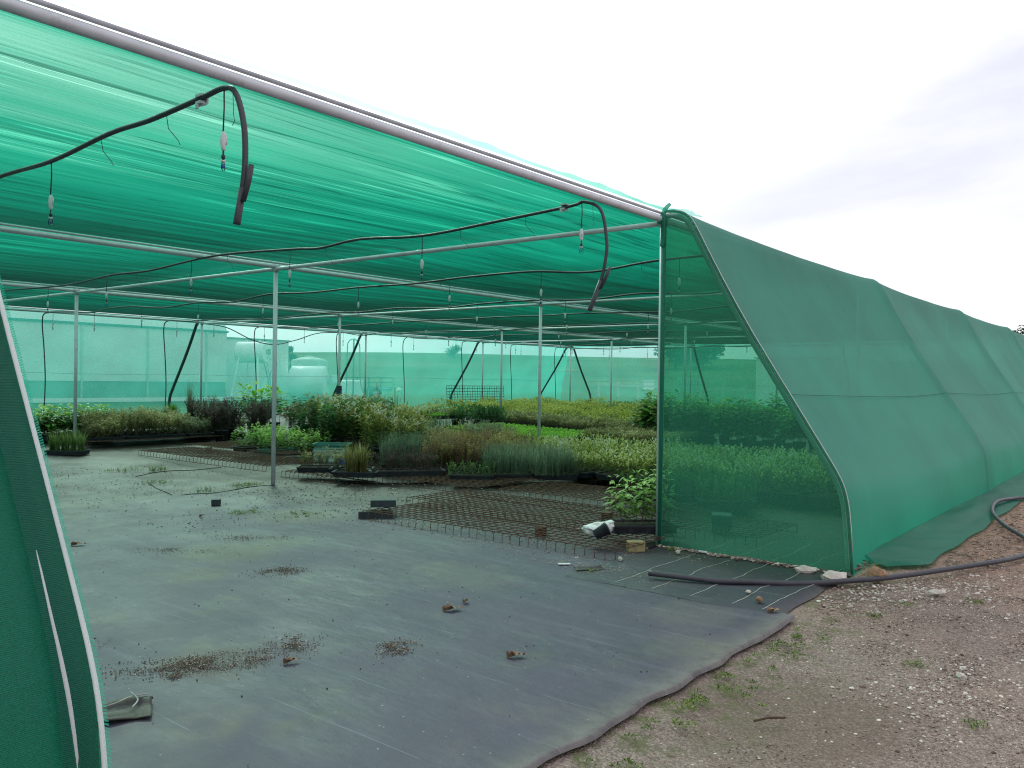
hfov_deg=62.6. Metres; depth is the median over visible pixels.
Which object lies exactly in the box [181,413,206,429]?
plant tray
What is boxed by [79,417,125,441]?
plant tray
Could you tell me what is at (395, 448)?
plant tray
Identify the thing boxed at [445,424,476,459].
plant tray
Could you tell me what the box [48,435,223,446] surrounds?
bench
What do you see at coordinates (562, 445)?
plant tray
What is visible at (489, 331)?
irrigation hose
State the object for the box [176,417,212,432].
plant tray
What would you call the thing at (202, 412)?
potted plant
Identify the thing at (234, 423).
potted plant
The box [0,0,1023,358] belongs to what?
sky
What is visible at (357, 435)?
potted plant
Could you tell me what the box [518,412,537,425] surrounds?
plant tray
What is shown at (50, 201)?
hanging sprinkler
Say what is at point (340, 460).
plant tray
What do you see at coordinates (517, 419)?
plant tray
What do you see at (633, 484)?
plant tray
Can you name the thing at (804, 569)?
rock
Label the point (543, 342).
irrigation hose
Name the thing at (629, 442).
plant tray
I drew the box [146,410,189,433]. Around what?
plant tray
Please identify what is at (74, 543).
dry leaf
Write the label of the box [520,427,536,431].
plant tray
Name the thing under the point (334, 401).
potted plant
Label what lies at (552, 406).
seedling bed
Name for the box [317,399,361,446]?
potted plant
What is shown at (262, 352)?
overhead tank
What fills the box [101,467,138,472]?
weed tuft
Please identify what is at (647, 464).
plant tray
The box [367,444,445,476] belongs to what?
plant tray
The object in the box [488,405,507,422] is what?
potted plant
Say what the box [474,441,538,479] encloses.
plant tray
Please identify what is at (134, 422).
plant tray
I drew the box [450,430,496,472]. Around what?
plant tray
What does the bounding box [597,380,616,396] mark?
fence post
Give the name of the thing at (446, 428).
plant tray
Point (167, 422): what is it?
plant tray
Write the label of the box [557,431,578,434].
plant tray
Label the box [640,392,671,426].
potted plant
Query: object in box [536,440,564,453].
plant tray
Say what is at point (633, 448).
plant tray
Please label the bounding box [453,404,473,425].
potted plant
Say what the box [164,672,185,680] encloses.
soil spill
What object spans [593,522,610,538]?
nursery pot
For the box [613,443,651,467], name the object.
plant tray
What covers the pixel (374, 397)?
potted plant
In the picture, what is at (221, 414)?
potted plant
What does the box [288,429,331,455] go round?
plant tray
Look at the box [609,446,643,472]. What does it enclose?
plant tray
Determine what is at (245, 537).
soil spill
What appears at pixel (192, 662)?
soil spill
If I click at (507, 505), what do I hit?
bench
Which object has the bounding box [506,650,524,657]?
dry leaf
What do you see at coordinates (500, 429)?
plant tray
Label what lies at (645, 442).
plant tray
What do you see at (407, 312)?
irrigation hose
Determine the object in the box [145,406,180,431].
plant tray
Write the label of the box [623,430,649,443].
plant tray
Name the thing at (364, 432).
potted plant
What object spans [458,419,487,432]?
plant tray
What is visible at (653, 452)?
plant tray
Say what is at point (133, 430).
plant tray
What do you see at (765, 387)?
white shed
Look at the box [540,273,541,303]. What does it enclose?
hanging sprinkler
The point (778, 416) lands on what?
potted plant
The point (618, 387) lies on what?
fence post
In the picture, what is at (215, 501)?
plastic block
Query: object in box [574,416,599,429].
plant tray
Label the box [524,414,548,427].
plant tray
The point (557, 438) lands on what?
plant tray
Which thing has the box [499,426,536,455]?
plant tray
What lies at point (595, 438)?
plant tray
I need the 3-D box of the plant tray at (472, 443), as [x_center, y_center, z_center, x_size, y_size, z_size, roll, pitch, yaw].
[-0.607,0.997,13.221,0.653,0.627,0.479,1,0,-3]
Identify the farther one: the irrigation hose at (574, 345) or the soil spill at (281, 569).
the irrigation hose at (574, 345)
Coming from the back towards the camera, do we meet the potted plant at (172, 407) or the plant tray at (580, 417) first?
the plant tray at (580, 417)
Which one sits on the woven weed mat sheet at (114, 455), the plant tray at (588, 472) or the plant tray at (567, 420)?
the plant tray at (567, 420)
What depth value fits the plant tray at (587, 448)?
13.59 m
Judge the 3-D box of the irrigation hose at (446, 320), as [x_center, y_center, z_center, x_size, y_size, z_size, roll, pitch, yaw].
[-0.688,-0.229,18.869,17.247,2.615,0.180,1,0,39]
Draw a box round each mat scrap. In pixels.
[102,692,152,720]
[575,565,604,570]
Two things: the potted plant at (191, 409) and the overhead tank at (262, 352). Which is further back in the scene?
the overhead tank at (262, 352)
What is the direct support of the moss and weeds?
on the ground
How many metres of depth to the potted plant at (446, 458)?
12.67 m
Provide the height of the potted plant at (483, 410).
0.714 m
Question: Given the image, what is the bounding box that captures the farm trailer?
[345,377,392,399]
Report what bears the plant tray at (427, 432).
on the bench at (515, 479)
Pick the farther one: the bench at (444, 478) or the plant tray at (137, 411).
the plant tray at (137, 411)
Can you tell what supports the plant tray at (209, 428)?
on the woven weed mat sheet at (114, 455)
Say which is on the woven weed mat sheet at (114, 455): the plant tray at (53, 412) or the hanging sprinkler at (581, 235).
the plant tray at (53, 412)
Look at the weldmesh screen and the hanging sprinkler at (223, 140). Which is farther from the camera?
the weldmesh screen
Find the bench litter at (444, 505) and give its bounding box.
[182,476,771,557]
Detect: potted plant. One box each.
[167,403,181,416]
[182,380,194,416]
[184,397,206,417]
[189,394,235,424]
[202,397,244,441]
[204,395,251,438]
[234,381,269,431]
[240,396,279,429]
[242,397,280,439]
[255,385,289,430]
[279,401,306,436]
[285,396,340,444]
[293,401,312,434]
[304,392,334,441]
[305,397,326,424]
[306,406,323,434]
[313,394,351,438]
[315,398,355,446]
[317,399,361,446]
[322,393,356,435]
[332,396,371,451]
[344,399,393,452]
[353,395,376,439]
[353,397,399,440]
[356,402,387,459]
[358,394,384,436]
[363,401,399,439]
[363,403,404,462]
[391,402,426,441]
[394,383,408,425]
[395,404,426,449]
[436,443,457,465]
[446,403,464,426]
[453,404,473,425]
[468,402,485,423]
[472,404,490,423]
[485,403,505,422]
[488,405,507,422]
[627,389,656,429]
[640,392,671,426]
[652,404,690,430]
[686,396,718,433]
[708,398,754,450]
[735,400,779,449]
[750,400,784,449]
[766,394,791,448]
[774,406,805,453]
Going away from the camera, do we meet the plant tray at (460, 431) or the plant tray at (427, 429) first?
the plant tray at (460, 431)
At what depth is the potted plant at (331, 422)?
14.66 m
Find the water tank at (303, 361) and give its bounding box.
[291,356,327,365]
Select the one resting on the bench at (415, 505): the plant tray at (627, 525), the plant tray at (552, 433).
the plant tray at (627, 525)
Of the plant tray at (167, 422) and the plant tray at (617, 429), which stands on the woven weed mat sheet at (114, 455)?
the plant tray at (617, 429)
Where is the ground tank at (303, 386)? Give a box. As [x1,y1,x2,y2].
[287,364,340,400]
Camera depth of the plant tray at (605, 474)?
11.75 m
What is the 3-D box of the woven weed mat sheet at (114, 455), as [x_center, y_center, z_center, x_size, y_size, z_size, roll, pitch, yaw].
[-1.744,1.222,17.631,20.490,0.344,38.528,1,0,39]
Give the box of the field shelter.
[643,380,653,389]
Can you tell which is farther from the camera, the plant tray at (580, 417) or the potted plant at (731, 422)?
the plant tray at (580, 417)
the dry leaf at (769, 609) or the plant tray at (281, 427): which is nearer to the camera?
the dry leaf at (769, 609)
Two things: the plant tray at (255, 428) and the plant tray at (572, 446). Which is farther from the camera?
the plant tray at (255, 428)
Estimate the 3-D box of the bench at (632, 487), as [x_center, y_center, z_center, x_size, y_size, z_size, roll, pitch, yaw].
[3.627,1.433,12.218,4.113,0.099,3.438,1,0,39]
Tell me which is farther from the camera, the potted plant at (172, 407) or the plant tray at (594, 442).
the potted plant at (172, 407)
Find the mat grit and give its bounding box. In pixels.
[72,463,710,765]
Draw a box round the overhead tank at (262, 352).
[229,340,285,400]
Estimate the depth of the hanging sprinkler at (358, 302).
12.89 m
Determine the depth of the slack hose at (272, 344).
24.52 m
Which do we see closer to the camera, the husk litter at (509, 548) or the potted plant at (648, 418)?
the husk litter at (509, 548)
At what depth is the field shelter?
104.79 m
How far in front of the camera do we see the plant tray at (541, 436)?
15.03 m
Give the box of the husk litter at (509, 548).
[308,514,699,582]
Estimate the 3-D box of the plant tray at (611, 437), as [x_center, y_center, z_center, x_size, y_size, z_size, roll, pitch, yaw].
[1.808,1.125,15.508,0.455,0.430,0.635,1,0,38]
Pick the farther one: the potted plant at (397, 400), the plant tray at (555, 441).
the potted plant at (397, 400)
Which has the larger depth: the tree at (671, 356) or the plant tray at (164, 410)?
the tree at (671, 356)
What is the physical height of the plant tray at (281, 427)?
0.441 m
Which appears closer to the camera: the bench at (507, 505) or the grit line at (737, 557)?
the grit line at (737, 557)
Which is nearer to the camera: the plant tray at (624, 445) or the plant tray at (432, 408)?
the plant tray at (624, 445)
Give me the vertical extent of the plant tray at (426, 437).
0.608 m
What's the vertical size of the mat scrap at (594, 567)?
0.025 m
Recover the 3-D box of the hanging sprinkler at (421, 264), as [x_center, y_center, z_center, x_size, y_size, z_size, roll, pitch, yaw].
[-0.849,-1.182,7.939,0.032,0.408,0.033,1,0,-36]
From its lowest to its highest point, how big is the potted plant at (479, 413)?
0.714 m
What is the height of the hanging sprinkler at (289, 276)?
0.408 m
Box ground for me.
[30,386,1023,767]
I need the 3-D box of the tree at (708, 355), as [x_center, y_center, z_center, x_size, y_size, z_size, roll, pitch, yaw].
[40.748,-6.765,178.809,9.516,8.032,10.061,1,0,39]
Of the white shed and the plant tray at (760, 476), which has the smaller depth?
the plant tray at (760, 476)
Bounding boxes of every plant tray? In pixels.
[31,406,65,440]
[33,405,51,435]
[36,404,78,434]
[44,426,91,455]
[46,405,86,439]
[67,403,103,432]
[78,404,113,429]
[78,410,121,433]
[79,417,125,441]
[80,408,121,438]
[115,405,155,434]
[116,407,167,440]
[117,410,150,432]
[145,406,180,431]
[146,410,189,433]
[146,413,189,437]
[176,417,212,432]
[180,417,216,436]
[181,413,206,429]
[195,416,220,438]
[225,416,250,436]
[230,425,271,451]
[247,422,286,444]
[257,427,300,454]
[258,423,297,446]
[283,426,324,448]
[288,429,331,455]
[296,445,343,472]
[329,445,374,473]
[331,439,379,477]
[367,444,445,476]
[376,431,425,467]
[380,429,426,457]
[407,430,457,465]
[409,423,442,443]
[411,406,432,418]
[415,405,436,414]
[417,427,460,464]
[420,431,464,472]
[421,403,441,413]
[422,415,441,425]
[424,413,449,418]
[430,417,456,427]
[430,425,470,462]
[433,424,453,431]
[440,406,464,418]
[440,431,480,466]
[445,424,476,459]
[447,460,496,480]
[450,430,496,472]
[453,429,491,463]
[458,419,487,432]
[466,429,502,460]
[467,423,499,433]
[470,430,511,466]
[473,436,529,470]
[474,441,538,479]
[478,420,504,435]
[483,425,515,452]
[488,430,529,453]
[489,412,511,423]
[491,423,516,439]
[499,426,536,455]
[505,410,525,423]
[505,413,527,425]
[515,410,536,422]
[515,431,536,439]
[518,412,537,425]
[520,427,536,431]
[522,435,554,446]
[523,438,580,472]
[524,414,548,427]
[524,434,550,439]
[524,441,585,480]
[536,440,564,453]
[539,436,574,447]
[540,434,564,442]
[541,414,560,426]
[542,415,567,428]
[544,431,568,436]
[544,436,573,443]
[548,427,569,431]
[552,413,573,424]
[556,439,587,460]
[556,446,591,470]
[557,415,577,428]
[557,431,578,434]
[558,433,579,440]
[560,417,583,431]
[561,429,583,432]
[563,437,590,453]
[564,434,590,443]
[569,414,590,427]
[569,449,613,477]
[571,443,605,462]
[572,447,602,466]
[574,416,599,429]
[578,426,605,440]
[579,441,605,457]
[580,419,604,429]
[581,436,610,447]
[584,432,609,445]
[589,415,608,428]
[589,446,628,468]
[593,427,617,440]
[595,438,627,456]
[595,444,626,459]
[595,451,637,480]
[596,418,618,427]
[599,434,624,444]
[601,464,675,533]
[602,420,627,428]
[607,428,632,443]
[609,427,633,435]
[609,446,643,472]
[611,434,646,453]
[611,439,640,452]
[611,452,656,482]
[612,440,650,461]
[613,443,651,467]
[616,419,639,427]
[619,470,675,500]
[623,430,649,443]
[625,428,646,438]
[629,450,666,473]
[633,437,656,450]
[634,447,664,468]
[635,439,656,460]
[636,431,656,443]
[637,428,655,440]
[638,455,675,484]
[663,458,701,484]
[685,456,724,487]
[736,462,776,495]
[798,463,835,503]
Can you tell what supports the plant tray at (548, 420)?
on the woven weed mat sheet at (114, 455)
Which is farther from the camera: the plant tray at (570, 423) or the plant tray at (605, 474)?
the plant tray at (570, 423)
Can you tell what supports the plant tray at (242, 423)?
on the woven weed mat sheet at (114, 455)
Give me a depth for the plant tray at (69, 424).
15.92 m
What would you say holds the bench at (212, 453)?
on the woven weed mat sheet at (114, 455)
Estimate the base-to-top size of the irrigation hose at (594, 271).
2.616 m
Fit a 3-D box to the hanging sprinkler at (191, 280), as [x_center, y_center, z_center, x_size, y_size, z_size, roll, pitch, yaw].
[-3.977,-1.314,10.433,0.033,0.408,0.032,1,0,14]
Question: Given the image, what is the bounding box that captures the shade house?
[0,0,1023,767]
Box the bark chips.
[939,505,1023,570]
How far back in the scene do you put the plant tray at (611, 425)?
20.44 m
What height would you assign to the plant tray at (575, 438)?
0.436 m
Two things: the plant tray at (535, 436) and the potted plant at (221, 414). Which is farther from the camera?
the plant tray at (535, 436)
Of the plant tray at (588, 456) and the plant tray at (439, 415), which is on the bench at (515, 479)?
the plant tray at (588, 456)
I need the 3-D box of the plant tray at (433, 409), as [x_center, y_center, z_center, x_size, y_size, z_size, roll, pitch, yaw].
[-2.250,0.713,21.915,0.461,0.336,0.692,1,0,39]
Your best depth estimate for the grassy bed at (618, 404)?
29.12 m
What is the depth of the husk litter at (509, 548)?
7.34 m
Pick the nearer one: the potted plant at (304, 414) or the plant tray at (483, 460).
the plant tray at (483, 460)
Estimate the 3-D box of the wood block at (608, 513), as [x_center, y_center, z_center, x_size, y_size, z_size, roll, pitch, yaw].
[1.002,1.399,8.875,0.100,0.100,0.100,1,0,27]
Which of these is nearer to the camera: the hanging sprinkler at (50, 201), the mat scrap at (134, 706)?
the mat scrap at (134, 706)
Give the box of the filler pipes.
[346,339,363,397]
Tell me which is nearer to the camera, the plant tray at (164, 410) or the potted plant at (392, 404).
the potted plant at (392, 404)
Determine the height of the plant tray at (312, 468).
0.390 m
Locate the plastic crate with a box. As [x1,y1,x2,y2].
[312,442,352,461]
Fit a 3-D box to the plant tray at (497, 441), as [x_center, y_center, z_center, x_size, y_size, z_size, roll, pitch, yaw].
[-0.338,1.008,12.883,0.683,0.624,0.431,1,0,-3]
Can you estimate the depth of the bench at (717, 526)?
8.35 m
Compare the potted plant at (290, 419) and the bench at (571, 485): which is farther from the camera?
the potted plant at (290, 419)
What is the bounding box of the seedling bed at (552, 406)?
[420,395,652,426]
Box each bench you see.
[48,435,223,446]
[138,446,323,471]
[184,441,313,459]
[281,469,366,483]
[346,467,522,493]
[361,501,665,560]
[367,457,542,487]
[406,489,652,525]
[498,481,719,520]
[578,477,840,510]
[641,511,796,546]
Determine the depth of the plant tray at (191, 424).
16.65 m
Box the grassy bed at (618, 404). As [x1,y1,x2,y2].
[556,397,714,423]
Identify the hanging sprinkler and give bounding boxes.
[48,163,53,225]
[105,277,107,305]
[189,262,192,293]
[220,90,226,170]
[288,263,290,287]
[357,288,358,314]
[420,237,423,279]
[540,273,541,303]
[579,203,582,252]
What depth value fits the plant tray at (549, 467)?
11.78 m
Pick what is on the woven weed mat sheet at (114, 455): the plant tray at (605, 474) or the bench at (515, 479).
the bench at (515, 479)
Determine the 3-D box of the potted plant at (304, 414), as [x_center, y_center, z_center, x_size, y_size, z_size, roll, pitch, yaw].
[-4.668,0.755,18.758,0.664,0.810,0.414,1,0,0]
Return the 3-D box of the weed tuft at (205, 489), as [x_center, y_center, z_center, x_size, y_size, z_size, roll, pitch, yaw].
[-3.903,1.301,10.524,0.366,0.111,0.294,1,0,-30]
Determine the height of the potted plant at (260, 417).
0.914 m
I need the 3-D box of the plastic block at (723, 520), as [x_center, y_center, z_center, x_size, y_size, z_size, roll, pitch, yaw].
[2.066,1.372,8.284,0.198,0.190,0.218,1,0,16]
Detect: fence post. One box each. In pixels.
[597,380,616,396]
[617,381,636,397]
[637,382,657,398]
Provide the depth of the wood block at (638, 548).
7.28 m
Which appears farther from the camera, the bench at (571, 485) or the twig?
the bench at (571, 485)
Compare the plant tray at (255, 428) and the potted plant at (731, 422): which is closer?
the plant tray at (255, 428)
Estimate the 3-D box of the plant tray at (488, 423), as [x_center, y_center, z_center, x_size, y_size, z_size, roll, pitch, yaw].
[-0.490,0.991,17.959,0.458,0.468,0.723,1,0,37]
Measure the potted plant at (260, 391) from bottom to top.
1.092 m
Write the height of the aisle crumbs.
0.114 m
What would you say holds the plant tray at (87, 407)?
on the woven weed mat sheet at (114, 455)
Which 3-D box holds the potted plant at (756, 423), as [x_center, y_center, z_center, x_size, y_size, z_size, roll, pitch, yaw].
[5.422,0.915,18.377,1.173,1.145,0.927,1,0,8]
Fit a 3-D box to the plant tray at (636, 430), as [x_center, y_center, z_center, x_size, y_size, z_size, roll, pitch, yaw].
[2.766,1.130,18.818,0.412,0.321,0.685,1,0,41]
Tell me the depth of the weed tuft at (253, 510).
9.10 m
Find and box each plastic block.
[211,499,220,504]
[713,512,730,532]
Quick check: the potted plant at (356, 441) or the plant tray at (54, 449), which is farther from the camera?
the potted plant at (356, 441)
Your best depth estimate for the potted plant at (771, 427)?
18.67 m
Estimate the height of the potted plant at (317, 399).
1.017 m
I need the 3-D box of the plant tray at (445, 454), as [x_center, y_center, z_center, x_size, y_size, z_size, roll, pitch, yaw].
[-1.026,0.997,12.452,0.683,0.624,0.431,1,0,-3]
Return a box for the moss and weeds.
[572,597,996,767]
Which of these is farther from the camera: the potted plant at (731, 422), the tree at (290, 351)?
the tree at (290, 351)
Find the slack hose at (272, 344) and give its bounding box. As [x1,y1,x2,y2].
[203,323,355,344]
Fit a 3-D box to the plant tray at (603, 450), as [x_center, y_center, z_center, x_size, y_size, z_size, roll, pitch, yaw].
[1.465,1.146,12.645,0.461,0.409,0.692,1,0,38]
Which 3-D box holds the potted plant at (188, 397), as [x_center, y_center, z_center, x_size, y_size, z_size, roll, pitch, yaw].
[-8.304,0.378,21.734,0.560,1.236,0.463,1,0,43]
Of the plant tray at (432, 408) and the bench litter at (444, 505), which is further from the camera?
the plant tray at (432, 408)
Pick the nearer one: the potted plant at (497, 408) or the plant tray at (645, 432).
the plant tray at (645, 432)
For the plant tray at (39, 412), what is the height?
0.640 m
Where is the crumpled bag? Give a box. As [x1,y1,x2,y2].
[581,520,613,536]
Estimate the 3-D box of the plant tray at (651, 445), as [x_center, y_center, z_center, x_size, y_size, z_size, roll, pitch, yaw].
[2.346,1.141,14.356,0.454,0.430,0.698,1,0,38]
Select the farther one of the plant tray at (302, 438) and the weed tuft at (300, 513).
the plant tray at (302, 438)
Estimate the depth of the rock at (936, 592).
6.00 m
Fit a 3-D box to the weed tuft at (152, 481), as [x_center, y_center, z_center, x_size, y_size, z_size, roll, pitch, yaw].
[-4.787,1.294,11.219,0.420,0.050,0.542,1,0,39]
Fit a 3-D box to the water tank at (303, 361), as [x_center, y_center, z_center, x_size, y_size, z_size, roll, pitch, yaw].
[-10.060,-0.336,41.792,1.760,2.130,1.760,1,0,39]
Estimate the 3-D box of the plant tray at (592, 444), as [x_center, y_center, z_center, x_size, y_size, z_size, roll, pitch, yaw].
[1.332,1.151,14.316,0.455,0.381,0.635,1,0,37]
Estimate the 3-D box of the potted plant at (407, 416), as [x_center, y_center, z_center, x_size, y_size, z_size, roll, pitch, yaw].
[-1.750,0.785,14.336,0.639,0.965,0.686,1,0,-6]
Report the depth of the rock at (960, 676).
4.26 m
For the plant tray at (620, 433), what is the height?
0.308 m
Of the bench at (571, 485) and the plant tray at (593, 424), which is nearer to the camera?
the bench at (571, 485)
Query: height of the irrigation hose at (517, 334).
2.615 m
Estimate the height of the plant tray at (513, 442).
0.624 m
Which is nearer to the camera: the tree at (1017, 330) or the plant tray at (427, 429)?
the plant tray at (427, 429)
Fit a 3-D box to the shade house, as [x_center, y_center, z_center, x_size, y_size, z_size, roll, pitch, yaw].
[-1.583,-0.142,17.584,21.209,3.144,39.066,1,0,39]
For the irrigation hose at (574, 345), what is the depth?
32.06 m
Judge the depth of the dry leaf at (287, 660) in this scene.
4.34 m
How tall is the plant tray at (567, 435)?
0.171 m
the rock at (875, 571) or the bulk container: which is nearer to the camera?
the rock at (875, 571)
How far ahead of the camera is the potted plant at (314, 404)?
20.93 m
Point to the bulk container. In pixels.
(355, 393)
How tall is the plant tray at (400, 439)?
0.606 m
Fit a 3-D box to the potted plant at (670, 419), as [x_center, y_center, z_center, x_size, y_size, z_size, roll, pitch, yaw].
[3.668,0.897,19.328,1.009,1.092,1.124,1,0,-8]
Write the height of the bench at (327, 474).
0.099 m
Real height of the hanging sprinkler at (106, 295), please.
0.408 m
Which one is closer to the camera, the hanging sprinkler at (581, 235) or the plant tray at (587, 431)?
the hanging sprinkler at (581, 235)
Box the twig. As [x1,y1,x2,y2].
[753,717,785,721]
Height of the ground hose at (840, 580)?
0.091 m
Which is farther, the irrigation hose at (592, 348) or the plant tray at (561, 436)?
the irrigation hose at (592, 348)
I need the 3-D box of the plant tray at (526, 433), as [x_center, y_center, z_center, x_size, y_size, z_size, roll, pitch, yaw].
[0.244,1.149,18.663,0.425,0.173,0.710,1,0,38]
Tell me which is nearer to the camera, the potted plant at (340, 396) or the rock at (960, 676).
the rock at (960, 676)
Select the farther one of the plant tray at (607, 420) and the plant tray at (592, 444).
the plant tray at (607, 420)
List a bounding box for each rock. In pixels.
[755,596,762,602]
[795,565,816,572]
[820,570,846,584]
[867,566,886,582]
[927,589,945,595]
[956,672,966,680]
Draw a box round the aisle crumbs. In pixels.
[51,458,407,536]
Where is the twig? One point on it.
(760, 719)
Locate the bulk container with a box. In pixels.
[341,380,362,400]
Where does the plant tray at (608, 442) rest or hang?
on the woven weed mat sheet at (114, 455)
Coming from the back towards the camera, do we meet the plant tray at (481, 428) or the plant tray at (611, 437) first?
the plant tray at (481, 428)
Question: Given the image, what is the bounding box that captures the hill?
[289,352,755,392]
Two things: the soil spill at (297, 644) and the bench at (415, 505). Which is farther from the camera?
the bench at (415, 505)
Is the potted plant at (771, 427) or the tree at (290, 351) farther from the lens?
the tree at (290, 351)
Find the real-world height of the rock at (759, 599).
0.043 m
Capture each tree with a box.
[288,346,297,394]
[653,346,695,368]
[696,347,723,367]
[1012,325,1023,333]
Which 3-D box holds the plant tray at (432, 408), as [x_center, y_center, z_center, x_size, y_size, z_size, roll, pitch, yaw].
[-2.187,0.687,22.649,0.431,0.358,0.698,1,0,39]
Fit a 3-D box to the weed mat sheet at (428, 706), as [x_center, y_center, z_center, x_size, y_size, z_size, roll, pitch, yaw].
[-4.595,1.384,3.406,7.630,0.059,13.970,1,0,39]
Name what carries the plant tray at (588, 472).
on the bench at (632, 487)
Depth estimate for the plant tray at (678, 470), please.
11.16 m
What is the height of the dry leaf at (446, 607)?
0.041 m
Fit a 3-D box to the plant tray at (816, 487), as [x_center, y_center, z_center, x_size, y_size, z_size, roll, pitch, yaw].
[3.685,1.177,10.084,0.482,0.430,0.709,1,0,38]
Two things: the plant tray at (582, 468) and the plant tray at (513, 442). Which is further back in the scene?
the plant tray at (513, 442)
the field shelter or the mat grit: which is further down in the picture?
the mat grit
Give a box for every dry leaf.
[71,541,85,545]
[283,657,302,663]
[442,604,461,610]
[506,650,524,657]
[767,607,778,612]
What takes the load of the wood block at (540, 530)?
on the weed mat sheet at (428, 706)
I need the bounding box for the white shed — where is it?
[756,357,786,405]
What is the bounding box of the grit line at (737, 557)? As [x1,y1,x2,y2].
[656,544,828,572]
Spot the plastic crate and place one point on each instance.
(316, 450)
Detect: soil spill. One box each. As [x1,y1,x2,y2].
[100,644,368,684]
[119,547,225,554]
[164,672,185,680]
[205,533,322,541]
[238,564,322,577]
[259,627,333,656]
[363,637,437,659]
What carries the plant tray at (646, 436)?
on the woven weed mat sheet at (114, 455)
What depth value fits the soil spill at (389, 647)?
4.58 m
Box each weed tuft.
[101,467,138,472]
[131,479,171,484]
[148,465,169,470]
[190,485,214,492]
[228,482,259,486]
[230,507,263,515]
[278,510,319,517]
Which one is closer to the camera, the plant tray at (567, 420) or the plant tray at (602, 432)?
the plant tray at (602, 432)
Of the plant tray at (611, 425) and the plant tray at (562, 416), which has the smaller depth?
the plant tray at (611, 425)
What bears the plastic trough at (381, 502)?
on the bench at (415, 505)
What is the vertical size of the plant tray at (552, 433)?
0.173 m
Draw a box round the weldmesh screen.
[446,385,503,402]
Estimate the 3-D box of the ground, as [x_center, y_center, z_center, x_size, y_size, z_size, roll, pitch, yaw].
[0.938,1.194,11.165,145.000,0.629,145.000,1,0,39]
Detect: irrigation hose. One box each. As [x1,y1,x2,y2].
[0,85,253,224]
[1,200,610,311]
[42,255,696,409]
[163,292,718,405]
[254,305,727,396]
[336,319,730,385]
[402,331,739,405]
[461,337,733,405]
[510,342,729,408]
[554,345,748,399]
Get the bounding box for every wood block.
[535,525,546,535]
[601,511,612,521]
[608,497,619,506]
[626,540,644,552]
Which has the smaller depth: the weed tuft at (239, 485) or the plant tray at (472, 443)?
the weed tuft at (239, 485)
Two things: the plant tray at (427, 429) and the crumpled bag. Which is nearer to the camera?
the crumpled bag
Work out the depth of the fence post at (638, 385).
54.53 m
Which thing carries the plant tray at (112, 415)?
on the bench at (145, 439)
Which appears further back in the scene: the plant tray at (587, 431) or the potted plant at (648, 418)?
the potted plant at (648, 418)
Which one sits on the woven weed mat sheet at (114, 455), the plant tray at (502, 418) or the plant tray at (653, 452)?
the plant tray at (502, 418)
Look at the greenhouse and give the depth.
31.23 m
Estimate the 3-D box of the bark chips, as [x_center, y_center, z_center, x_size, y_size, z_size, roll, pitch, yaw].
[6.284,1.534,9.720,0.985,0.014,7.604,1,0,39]
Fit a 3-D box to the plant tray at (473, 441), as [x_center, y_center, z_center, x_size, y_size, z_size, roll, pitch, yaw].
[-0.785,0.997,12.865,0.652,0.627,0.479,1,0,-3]
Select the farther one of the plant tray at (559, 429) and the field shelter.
the field shelter
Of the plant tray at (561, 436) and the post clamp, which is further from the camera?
the post clamp
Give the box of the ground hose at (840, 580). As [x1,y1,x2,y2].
[648,496,1023,584]
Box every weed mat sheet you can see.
[39,407,843,548]
[57,486,794,767]
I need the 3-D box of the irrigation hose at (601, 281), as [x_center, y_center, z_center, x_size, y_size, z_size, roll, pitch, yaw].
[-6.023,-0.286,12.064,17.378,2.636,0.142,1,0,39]
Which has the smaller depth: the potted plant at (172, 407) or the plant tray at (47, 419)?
the plant tray at (47, 419)
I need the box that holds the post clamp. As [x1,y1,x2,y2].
[336,386,342,400]
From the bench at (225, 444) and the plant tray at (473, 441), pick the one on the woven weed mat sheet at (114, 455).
the bench at (225, 444)
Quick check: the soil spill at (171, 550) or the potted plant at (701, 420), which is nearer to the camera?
the soil spill at (171, 550)
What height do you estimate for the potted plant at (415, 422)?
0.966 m
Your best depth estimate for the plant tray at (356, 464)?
11.66 m
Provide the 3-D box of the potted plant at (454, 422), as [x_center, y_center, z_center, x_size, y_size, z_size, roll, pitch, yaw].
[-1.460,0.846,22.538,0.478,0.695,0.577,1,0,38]
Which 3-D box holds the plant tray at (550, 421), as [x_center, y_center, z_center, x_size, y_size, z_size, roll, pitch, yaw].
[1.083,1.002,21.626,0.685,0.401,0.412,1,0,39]
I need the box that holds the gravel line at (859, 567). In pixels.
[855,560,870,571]
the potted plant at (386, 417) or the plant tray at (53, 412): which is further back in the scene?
the plant tray at (53, 412)
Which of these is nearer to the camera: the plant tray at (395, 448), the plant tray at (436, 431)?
the plant tray at (395, 448)
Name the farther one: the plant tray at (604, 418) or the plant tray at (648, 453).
the plant tray at (604, 418)
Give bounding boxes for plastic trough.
[358,510,392,518]
[370,498,395,507]
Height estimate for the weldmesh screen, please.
0.638 m
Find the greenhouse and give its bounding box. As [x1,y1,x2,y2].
[4,305,289,402]

